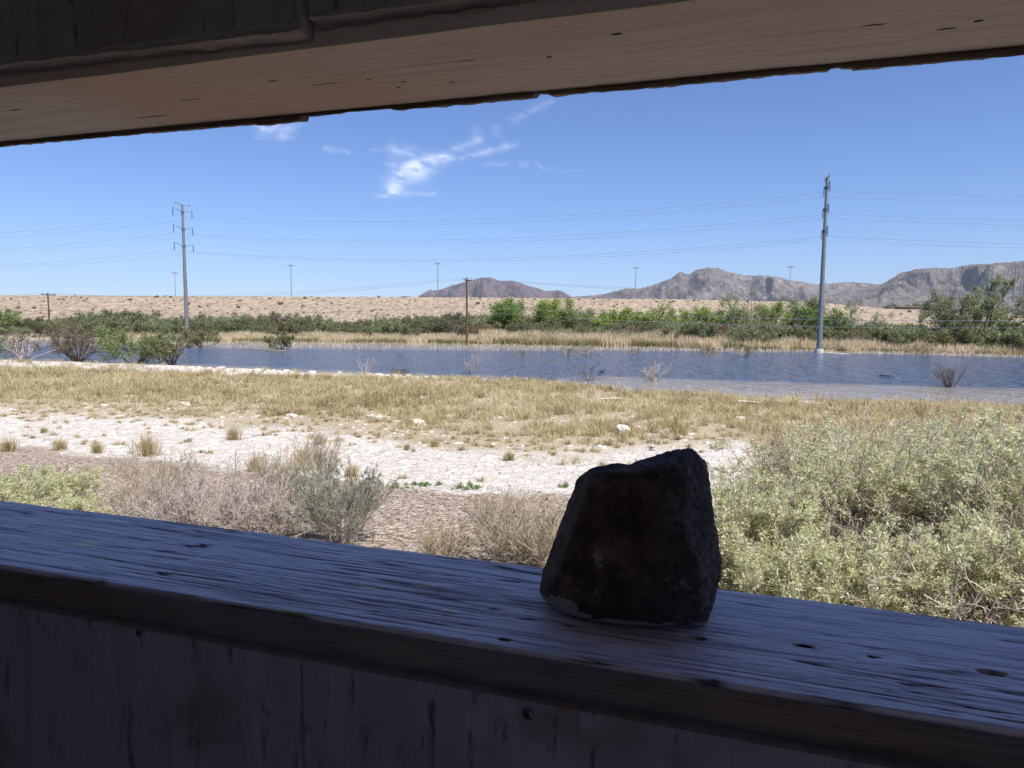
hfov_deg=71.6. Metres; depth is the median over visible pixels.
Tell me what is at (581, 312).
telephone cable
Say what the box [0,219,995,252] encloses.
power line
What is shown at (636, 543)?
rock
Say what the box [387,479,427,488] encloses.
weed
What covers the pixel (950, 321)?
tree
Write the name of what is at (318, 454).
dry plant
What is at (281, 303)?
desert scrub
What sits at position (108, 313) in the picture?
shrub
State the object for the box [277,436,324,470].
grass tuft
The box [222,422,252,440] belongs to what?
grass tuft
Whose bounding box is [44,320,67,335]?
shrub
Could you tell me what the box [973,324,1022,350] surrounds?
shrub
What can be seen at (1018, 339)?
shrub
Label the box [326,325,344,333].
shrub
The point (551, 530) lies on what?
dead shrub
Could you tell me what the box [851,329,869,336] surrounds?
shrub
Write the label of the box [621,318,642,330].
shrub
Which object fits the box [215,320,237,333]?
shrub
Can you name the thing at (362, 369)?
shrub
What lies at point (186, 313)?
transmission pole
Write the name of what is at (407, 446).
grass tuft
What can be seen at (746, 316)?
tree
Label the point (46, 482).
saltbush
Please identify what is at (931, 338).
shrub
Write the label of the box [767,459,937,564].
dead shrub
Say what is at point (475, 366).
shrub
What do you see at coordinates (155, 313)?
shrub
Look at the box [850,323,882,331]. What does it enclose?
shrub
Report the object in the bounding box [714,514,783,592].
saltbush
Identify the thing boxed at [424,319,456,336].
shrub
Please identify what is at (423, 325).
shrub
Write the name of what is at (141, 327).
shrub
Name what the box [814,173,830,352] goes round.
transmission pole
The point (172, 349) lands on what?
shrub
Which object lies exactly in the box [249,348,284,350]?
mud spit
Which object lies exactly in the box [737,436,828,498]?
dead shrub
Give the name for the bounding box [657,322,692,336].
shrub
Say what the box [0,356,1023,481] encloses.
dry grass
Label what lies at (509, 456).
grass tuft
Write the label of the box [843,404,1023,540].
saltbush
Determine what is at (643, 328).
shrub
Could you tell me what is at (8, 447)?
grass tuft
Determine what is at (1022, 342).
shrub
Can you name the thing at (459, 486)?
weed
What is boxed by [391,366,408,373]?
shrub
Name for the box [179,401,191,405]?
stone
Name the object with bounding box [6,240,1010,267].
power line
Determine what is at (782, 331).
shrub
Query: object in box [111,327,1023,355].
reed bed
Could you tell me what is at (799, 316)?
tree
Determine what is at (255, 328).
shrub
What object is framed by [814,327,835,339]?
shrub
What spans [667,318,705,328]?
shrub
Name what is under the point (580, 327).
shrub
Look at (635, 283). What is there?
mast light
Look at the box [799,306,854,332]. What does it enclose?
tree
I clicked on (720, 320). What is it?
tree
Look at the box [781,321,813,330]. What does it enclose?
shrub
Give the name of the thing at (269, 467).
dry plant
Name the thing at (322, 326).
shrub
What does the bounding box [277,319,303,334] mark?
shrub
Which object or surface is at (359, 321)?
shrub
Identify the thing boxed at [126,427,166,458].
grass tuft
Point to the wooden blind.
(134, 642)
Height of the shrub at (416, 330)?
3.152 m
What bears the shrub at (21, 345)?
on the ground at (542, 481)
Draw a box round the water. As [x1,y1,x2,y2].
[0,339,1023,405]
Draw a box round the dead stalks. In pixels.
[80,339,1022,357]
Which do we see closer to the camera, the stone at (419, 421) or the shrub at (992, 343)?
the stone at (419, 421)
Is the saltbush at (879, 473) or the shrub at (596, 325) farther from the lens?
the shrub at (596, 325)
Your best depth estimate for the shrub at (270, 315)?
126.94 m
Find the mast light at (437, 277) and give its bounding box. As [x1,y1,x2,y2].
[435,263,440,296]
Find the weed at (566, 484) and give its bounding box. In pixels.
[557,482,568,487]
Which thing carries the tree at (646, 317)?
on the ground at (542, 481)
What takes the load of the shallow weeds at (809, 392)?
on the water
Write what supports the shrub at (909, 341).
on the ground at (542, 481)
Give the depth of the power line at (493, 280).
97.50 m
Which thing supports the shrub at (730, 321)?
on the ground at (542, 481)
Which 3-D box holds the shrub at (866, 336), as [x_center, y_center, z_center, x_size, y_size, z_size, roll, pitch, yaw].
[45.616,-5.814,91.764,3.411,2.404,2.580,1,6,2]
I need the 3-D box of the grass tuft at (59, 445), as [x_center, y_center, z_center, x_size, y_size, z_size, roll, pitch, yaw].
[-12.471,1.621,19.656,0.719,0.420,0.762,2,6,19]
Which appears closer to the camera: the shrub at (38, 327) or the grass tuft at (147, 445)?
the grass tuft at (147, 445)
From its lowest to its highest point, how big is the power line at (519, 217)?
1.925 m
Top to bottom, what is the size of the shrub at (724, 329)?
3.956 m
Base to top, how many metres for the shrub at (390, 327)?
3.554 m
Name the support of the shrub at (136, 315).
on the ground at (542, 481)
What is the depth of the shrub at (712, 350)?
76.44 m
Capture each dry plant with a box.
[92,467,188,517]
[238,442,309,497]
[286,428,349,480]
[412,514,475,558]
[473,485,534,523]
[721,420,838,540]
[801,418,930,494]
[819,460,950,563]
[887,409,984,476]
[929,412,1022,479]
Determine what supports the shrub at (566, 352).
in the water
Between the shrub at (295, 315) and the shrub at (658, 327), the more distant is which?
the shrub at (295, 315)
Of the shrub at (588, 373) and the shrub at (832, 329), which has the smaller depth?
the shrub at (588, 373)
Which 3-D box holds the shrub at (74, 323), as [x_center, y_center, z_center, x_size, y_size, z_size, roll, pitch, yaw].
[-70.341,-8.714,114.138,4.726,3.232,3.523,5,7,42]
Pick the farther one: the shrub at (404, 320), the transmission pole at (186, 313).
the shrub at (404, 320)
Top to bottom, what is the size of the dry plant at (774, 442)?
1.669 m
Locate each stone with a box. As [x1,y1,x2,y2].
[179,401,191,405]
[285,414,297,417]
[365,414,390,420]
[410,418,425,424]
[614,424,630,435]
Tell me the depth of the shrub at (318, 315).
129.42 m
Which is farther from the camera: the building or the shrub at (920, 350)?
the building
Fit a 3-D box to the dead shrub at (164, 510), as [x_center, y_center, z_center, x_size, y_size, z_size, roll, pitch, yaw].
[-4.162,1.623,9.284,2.501,1.204,2.536,0,6,0]
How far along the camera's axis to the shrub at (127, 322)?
112.87 m
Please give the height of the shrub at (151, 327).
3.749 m
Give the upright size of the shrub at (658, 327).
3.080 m
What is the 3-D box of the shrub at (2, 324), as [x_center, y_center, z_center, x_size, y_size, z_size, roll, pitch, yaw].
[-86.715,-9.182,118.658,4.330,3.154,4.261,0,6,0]
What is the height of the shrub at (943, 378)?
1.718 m
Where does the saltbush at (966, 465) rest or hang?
on the ground at (542, 481)
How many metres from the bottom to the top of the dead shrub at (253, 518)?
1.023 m
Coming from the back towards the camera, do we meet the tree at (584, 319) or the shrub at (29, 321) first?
the shrub at (29, 321)
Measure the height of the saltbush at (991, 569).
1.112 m
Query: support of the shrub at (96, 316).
on the ground at (542, 481)
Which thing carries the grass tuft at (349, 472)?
on the ground at (542, 481)
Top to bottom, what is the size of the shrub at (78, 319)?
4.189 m
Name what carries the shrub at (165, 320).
on the ground at (542, 481)
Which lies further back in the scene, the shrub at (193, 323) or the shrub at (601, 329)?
the shrub at (193, 323)
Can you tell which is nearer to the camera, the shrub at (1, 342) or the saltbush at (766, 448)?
the saltbush at (766, 448)
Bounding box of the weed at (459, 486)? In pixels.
[451,480,482,490]
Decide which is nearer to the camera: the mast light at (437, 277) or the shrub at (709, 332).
the shrub at (709, 332)
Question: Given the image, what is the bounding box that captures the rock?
[540,448,721,626]
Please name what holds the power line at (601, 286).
attached to the wooden utility pole at (466, 280)
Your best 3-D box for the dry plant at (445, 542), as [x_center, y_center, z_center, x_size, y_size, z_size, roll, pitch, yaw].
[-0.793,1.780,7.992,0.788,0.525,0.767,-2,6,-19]
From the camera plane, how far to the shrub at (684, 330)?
97.12 m
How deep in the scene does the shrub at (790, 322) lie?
109.42 m
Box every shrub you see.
[0,321,5,334]
[0,326,14,334]
[0,329,59,358]
[0,337,8,356]
[11,325,31,335]
[12,319,31,332]
[20,317,49,333]
[32,321,50,336]
[40,320,60,333]
[42,320,109,361]
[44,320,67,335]
[58,315,92,333]
[60,321,86,335]
[66,311,93,319]
[71,311,103,323]
[77,316,107,336]
[87,312,119,333]
[90,323,177,363]
[94,450,297,530]
[97,308,144,330]
[97,317,121,335]
[97,439,203,493]
[100,314,152,334]
[112,309,149,333]
[126,308,161,331]
[129,321,148,334]
[141,315,170,332]
[142,332,193,364]
[144,318,169,333]
[159,318,191,334]
[164,450,253,504]
[168,315,196,322]
[180,325,221,346]
[182,320,197,328]
[189,472,318,537]
[191,324,218,333]
[192,312,220,321]
[197,315,225,331]
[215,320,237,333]
[221,312,251,329]
[222,317,260,331]
[238,314,270,331]
[240,323,265,333]
[261,310,290,331]
[261,323,280,334]
[262,329,295,349]
[265,314,313,332]
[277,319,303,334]
[282,312,304,320]
[286,317,311,332]
[290,317,317,327]
[295,324,315,332]
[311,316,335,326]
[313,313,321,321]
[313,319,341,334]
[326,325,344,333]
[341,318,373,329]
[341,323,360,334]
[347,318,362,326]
[353,356,377,372]
[357,324,378,336]
[363,318,379,333]
[364,320,398,335]
[373,314,402,332]
[383,319,410,334]
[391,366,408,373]
[392,317,414,328]
[399,324,421,335]
[406,316,439,333]
[413,315,445,330]
[421,313,458,334]
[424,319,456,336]
[438,313,473,324]
[442,317,468,333]
[447,320,486,335]
[455,484,567,567]
[457,312,486,329]
[464,351,480,373]
[473,314,498,327]
[474,319,501,333]
[500,320,538,334]
[507,511,560,567]
[515,315,532,328]
[519,321,557,332]
[531,318,553,331]
[537,317,570,332]
[558,344,577,355]
[571,323,599,333]
[576,343,595,355]
[580,367,600,380]
[584,321,611,330]
[589,325,611,333]
[607,319,632,330]
[614,324,652,335]
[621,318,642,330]
[625,348,638,353]
[626,318,659,330]
[639,324,655,332]
[639,360,670,380]
[643,322,667,329]
[648,327,679,337]
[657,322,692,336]
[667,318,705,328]
[668,320,696,326]
[674,322,705,337]
[685,321,721,339]
[696,342,721,355]
[705,320,740,333]
[719,330,736,338]
[726,319,742,328]
[727,322,763,341]
[732,340,759,356]
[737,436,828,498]
[739,320,764,333]
[742,327,775,341]
[748,319,777,328]
[755,321,787,332]
[760,323,800,340]
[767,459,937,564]
[778,319,794,326]
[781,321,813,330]
[786,329,797,336]
[794,327,822,340]
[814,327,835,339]
[823,449,998,518]
[827,326,854,338]
[831,330,846,340]
[833,329,869,341]
[833,517,1023,627]
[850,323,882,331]
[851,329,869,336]
[852,331,881,341]
[860,323,892,332]
[871,324,903,341]
[877,326,925,345]
[882,328,905,344]
[883,322,916,330]
[884,324,928,343]
[902,330,928,344]
[904,345,935,353]
[918,327,955,341]
[921,332,943,344]
[928,363,966,386]
[929,324,978,345]
[934,477,1023,615]
[944,335,973,345]
[957,329,989,344]
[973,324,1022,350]
[976,332,1001,347]
[1000,327,1023,346]
[1010,327,1023,348]
[1017,330,1023,351]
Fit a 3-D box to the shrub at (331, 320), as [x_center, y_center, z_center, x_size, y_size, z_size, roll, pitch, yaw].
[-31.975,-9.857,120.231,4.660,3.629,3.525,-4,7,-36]
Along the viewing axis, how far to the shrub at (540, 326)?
107.37 m
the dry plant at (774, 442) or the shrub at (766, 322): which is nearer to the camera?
the dry plant at (774, 442)
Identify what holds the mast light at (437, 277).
on the ground at (542, 481)
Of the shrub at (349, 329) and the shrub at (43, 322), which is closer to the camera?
the shrub at (349, 329)
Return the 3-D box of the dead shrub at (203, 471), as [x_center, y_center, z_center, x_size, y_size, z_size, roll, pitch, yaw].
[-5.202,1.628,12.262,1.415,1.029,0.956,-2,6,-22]
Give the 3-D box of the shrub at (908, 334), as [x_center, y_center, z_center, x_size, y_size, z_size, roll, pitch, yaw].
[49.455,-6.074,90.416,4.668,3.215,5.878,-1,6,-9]
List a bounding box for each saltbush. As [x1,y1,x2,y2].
[0,463,103,506]
[33,488,118,512]
[706,456,865,591]
[709,416,899,550]
[710,411,1023,565]
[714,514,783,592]
[722,525,895,609]
[816,512,986,617]
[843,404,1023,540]
[888,406,1023,600]
[932,499,1023,627]
[969,423,1023,517]
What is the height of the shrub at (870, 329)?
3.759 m
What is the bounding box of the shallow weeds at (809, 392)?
[558,376,1022,402]
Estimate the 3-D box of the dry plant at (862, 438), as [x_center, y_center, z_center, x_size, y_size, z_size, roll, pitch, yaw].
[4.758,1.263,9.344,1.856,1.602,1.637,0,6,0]
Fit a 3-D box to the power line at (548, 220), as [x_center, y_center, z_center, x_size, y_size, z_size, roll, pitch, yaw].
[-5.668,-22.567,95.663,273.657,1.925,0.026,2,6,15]
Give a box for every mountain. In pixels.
[401,277,573,297]
[568,267,878,301]
[796,261,1023,315]
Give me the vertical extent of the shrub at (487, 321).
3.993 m
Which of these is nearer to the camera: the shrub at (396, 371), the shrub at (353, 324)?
the shrub at (396, 371)
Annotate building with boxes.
[887,307,920,310]
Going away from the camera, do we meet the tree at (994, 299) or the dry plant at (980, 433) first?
the dry plant at (980, 433)
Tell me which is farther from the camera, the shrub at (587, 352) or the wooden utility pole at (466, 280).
the wooden utility pole at (466, 280)
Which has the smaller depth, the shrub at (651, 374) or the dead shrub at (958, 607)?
the dead shrub at (958, 607)
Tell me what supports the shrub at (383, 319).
on the ground at (542, 481)
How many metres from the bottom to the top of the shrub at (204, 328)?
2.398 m
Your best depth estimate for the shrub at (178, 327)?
112.60 m
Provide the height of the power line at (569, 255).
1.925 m
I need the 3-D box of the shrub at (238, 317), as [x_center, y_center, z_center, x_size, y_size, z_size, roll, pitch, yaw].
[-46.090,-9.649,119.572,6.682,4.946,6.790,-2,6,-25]
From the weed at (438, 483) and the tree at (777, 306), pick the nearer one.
the weed at (438, 483)
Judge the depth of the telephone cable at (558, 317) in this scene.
92.11 m
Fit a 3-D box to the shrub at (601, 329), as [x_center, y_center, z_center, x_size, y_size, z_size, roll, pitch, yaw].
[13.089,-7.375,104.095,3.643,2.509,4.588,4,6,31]
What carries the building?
on the embankment
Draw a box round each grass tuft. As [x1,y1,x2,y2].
[0,435,20,451]
[38,426,52,432]
[49,437,76,450]
[86,440,106,453]
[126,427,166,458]
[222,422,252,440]
[241,452,266,471]
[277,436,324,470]
[309,431,328,444]
[339,462,366,477]
[400,444,411,450]
[427,439,439,447]
[501,449,516,460]
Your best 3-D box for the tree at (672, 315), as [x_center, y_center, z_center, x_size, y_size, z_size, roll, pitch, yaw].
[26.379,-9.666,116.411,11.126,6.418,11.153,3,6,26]
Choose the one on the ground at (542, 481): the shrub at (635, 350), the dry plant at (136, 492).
the dry plant at (136, 492)
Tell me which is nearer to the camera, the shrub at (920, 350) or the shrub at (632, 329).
the shrub at (920, 350)
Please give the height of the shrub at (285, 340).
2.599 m
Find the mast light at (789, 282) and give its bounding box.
[787,266,791,300]
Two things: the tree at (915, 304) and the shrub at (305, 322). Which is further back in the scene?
the tree at (915, 304)
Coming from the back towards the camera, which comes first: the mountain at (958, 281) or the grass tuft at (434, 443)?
the mountain at (958, 281)
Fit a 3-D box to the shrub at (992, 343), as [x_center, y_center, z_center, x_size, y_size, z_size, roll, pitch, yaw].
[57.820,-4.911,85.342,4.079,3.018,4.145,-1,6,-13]
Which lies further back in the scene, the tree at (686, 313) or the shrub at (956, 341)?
the tree at (686, 313)
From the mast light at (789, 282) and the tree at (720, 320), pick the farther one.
the mast light at (789, 282)
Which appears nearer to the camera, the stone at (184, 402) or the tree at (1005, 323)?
the stone at (184, 402)
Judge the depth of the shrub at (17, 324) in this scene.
123.59 m
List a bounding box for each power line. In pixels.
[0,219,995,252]
[0,278,1013,296]
[6,191,977,232]
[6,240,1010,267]
[9,197,976,236]
[9,214,992,248]
[10,279,1008,297]
[12,236,1005,264]
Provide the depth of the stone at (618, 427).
22.98 m
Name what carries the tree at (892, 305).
on the embankment
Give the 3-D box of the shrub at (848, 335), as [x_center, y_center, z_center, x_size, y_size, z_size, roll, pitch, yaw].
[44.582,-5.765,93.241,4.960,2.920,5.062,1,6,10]
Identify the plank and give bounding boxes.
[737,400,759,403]
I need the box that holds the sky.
[0,55,1023,296]
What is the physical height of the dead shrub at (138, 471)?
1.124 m
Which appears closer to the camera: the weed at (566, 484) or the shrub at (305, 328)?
the weed at (566, 484)
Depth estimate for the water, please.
59.80 m
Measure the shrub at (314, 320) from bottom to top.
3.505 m
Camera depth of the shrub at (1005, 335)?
83.69 m
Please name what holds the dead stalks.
on the water
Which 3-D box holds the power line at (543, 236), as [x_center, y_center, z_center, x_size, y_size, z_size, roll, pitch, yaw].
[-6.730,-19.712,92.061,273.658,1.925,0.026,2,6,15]
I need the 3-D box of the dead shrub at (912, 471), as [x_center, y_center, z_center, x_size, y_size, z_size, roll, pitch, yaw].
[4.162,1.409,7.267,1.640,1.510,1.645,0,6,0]
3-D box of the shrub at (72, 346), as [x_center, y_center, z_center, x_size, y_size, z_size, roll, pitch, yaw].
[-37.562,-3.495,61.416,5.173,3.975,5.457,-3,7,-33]
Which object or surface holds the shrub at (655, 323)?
on the ground at (542, 481)
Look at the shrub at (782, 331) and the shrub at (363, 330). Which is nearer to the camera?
the shrub at (782, 331)
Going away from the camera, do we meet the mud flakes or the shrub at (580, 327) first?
the mud flakes
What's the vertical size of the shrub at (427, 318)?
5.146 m
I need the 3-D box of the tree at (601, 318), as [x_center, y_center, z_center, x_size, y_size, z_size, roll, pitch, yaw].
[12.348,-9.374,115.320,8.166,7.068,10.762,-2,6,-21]
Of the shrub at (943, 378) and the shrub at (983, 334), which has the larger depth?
the shrub at (983, 334)
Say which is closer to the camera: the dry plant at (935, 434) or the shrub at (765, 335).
the dry plant at (935, 434)
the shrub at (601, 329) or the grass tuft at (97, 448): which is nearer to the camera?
the grass tuft at (97, 448)
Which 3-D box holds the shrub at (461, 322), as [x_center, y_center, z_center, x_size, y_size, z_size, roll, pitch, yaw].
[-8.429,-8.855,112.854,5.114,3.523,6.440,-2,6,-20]
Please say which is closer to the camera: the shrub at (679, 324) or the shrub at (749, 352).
the shrub at (749, 352)
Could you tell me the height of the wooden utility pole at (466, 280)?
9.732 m
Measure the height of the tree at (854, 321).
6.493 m
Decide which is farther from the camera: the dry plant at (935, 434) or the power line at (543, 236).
the power line at (543, 236)
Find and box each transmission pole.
[172,201,193,330]
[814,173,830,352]
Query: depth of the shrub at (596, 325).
111.01 m
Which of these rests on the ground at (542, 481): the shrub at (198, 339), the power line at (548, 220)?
the shrub at (198, 339)
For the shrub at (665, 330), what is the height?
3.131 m
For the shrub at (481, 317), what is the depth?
118.92 m
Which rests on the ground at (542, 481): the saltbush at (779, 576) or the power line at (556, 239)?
the saltbush at (779, 576)
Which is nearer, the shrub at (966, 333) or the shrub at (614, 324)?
the shrub at (966, 333)
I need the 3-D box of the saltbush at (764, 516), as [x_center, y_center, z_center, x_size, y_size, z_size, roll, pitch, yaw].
[2.122,1.300,6.038,1.625,1.248,1.439,0,6,0]
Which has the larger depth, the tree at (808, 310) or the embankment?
the embankment
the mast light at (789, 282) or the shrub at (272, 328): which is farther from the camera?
the mast light at (789, 282)
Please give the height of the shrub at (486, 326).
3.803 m
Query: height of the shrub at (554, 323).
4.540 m
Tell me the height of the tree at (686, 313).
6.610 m
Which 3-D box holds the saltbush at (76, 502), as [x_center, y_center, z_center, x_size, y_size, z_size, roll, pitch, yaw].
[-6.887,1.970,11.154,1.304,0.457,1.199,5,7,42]
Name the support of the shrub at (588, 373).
on the ground at (542, 481)
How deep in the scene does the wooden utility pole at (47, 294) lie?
128.20 m
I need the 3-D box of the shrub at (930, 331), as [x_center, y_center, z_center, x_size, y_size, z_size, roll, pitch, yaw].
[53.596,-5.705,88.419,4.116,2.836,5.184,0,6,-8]
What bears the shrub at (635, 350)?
in the water
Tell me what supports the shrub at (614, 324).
on the ground at (542, 481)
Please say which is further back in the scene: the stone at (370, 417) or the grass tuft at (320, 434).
the stone at (370, 417)
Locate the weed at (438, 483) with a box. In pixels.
[418,481,442,486]
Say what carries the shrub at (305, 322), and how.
on the ground at (542, 481)
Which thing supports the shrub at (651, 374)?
on the ground at (542, 481)
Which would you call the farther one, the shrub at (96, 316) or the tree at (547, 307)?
the shrub at (96, 316)
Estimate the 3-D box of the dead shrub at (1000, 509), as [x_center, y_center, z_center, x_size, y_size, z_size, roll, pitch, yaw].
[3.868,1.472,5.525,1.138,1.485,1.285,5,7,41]
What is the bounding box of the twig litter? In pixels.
[2,462,975,618]
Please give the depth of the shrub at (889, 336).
89.37 m
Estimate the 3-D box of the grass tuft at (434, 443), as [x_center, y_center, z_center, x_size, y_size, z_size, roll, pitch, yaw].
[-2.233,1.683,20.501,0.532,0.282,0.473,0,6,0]
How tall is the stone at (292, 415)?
0.120 m
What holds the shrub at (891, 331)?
on the ground at (542, 481)
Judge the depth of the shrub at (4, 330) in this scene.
117.93 m
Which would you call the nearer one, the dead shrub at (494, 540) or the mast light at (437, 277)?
the dead shrub at (494, 540)
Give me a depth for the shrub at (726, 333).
99.62 m
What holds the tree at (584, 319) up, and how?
on the ground at (542, 481)
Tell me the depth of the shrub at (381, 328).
111.99 m
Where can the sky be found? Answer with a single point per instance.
(947, 132)
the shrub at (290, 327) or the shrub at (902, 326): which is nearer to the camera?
the shrub at (902, 326)
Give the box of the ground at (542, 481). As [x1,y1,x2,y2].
[0,331,1023,619]
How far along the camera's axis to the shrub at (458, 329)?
109.81 m
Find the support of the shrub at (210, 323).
on the ground at (542, 481)
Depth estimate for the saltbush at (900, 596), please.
4.84 m
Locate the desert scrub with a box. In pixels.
[0,294,1023,327]
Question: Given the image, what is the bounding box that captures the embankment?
[0,295,1023,330]
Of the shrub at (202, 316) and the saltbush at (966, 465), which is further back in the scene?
the shrub at (202, 316)
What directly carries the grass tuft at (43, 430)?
on the ground at (542, 481)
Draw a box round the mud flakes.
[0,392,1023,506]
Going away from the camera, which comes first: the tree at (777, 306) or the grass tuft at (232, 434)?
the grass tuft at (232, 434)
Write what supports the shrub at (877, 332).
on the ground at (542, 481)
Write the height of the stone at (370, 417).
0.180 m
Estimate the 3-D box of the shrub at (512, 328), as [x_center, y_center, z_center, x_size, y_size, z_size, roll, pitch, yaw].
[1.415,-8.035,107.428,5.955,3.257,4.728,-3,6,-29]
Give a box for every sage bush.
[274,457,402,543]
[275,455,328,500]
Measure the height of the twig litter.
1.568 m
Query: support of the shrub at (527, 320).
on the ground at (542, 481)
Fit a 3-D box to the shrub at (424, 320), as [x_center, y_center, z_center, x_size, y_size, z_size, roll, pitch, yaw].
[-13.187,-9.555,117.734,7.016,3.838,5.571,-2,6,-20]
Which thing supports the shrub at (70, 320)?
on the ground at (542, 481)
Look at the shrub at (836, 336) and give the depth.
93.24 m
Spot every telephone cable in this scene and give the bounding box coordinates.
[18,306,937,320]
[24,311,883,327]
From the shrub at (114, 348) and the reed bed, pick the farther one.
the reed bed
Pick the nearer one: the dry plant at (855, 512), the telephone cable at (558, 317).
the dry plant at (855, 512)
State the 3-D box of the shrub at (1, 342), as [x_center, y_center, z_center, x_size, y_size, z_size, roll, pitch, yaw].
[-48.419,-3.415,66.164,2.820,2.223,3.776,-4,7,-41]
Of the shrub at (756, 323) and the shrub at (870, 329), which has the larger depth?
the shrub at (756, 323)
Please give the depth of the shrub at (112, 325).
114.21 m
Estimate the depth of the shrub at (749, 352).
74.89 m
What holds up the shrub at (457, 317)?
on the ground at (542, 481)
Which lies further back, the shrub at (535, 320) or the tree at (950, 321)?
the shrub at (535, 320)
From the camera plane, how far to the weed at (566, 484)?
14.33 m
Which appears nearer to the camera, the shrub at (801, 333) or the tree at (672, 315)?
the shrub at (801, 333)
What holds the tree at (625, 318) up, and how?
on the ground at (542, 481)
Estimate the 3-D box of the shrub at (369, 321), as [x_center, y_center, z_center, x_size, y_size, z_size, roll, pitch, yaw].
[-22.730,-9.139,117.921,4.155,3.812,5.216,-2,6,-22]
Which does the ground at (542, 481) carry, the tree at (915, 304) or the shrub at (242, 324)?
the shrub at (242, 324)
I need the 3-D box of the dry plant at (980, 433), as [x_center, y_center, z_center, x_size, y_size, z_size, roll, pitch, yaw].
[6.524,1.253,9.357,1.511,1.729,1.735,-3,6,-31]
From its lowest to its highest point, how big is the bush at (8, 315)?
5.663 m
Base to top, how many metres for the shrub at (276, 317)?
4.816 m
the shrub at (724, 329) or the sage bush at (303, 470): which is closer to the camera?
the sage bush at (303, 470)
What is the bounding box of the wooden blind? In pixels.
[0,0,1023,767]
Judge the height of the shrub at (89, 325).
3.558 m
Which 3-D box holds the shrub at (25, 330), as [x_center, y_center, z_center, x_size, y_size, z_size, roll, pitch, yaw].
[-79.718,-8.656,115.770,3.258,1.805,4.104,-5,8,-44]
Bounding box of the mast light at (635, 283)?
[633,267,637,298]
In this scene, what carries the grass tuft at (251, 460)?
on the ground at (542, 481)
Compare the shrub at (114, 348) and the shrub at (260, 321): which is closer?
the shrub at (114, 348)
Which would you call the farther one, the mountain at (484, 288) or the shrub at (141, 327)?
the mountain at (484, 288)
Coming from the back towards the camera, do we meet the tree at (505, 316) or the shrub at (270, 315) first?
the shrub at (270, 315)
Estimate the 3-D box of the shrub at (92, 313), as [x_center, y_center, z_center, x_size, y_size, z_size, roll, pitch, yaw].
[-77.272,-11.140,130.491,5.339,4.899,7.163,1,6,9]
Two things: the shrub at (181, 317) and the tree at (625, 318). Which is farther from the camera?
the shrub at (181, 317)
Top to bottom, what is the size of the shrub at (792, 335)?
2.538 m
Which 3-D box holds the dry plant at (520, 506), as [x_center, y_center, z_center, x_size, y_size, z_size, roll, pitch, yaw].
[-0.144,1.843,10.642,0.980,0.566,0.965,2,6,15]
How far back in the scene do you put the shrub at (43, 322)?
122.09 m
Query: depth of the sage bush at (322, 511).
8.75 m
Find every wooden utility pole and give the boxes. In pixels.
[41,293,54,319]
[463,278,471,344]
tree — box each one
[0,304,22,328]
[488,297,527,328]
[524,295,576,328]
[550,305,595,327]
[566,307,613,328]
[596,309,636,326]
[608,301,674,324]
[641,308,704,324]
[679,303,717,325]
[692,289,778,325]
[695,304,744,323]
[759,298,797,323]
[780,294,828,327]
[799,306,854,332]
[824,299,894,331]
[883,302,903,308]
[904,302,933,310]
[916,290,990,335]
[917,274,1023,333]
[988,309,1023,332]
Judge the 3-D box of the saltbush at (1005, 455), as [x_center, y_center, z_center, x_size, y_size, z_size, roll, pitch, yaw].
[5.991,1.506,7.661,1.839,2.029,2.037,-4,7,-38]
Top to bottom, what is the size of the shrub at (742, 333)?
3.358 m

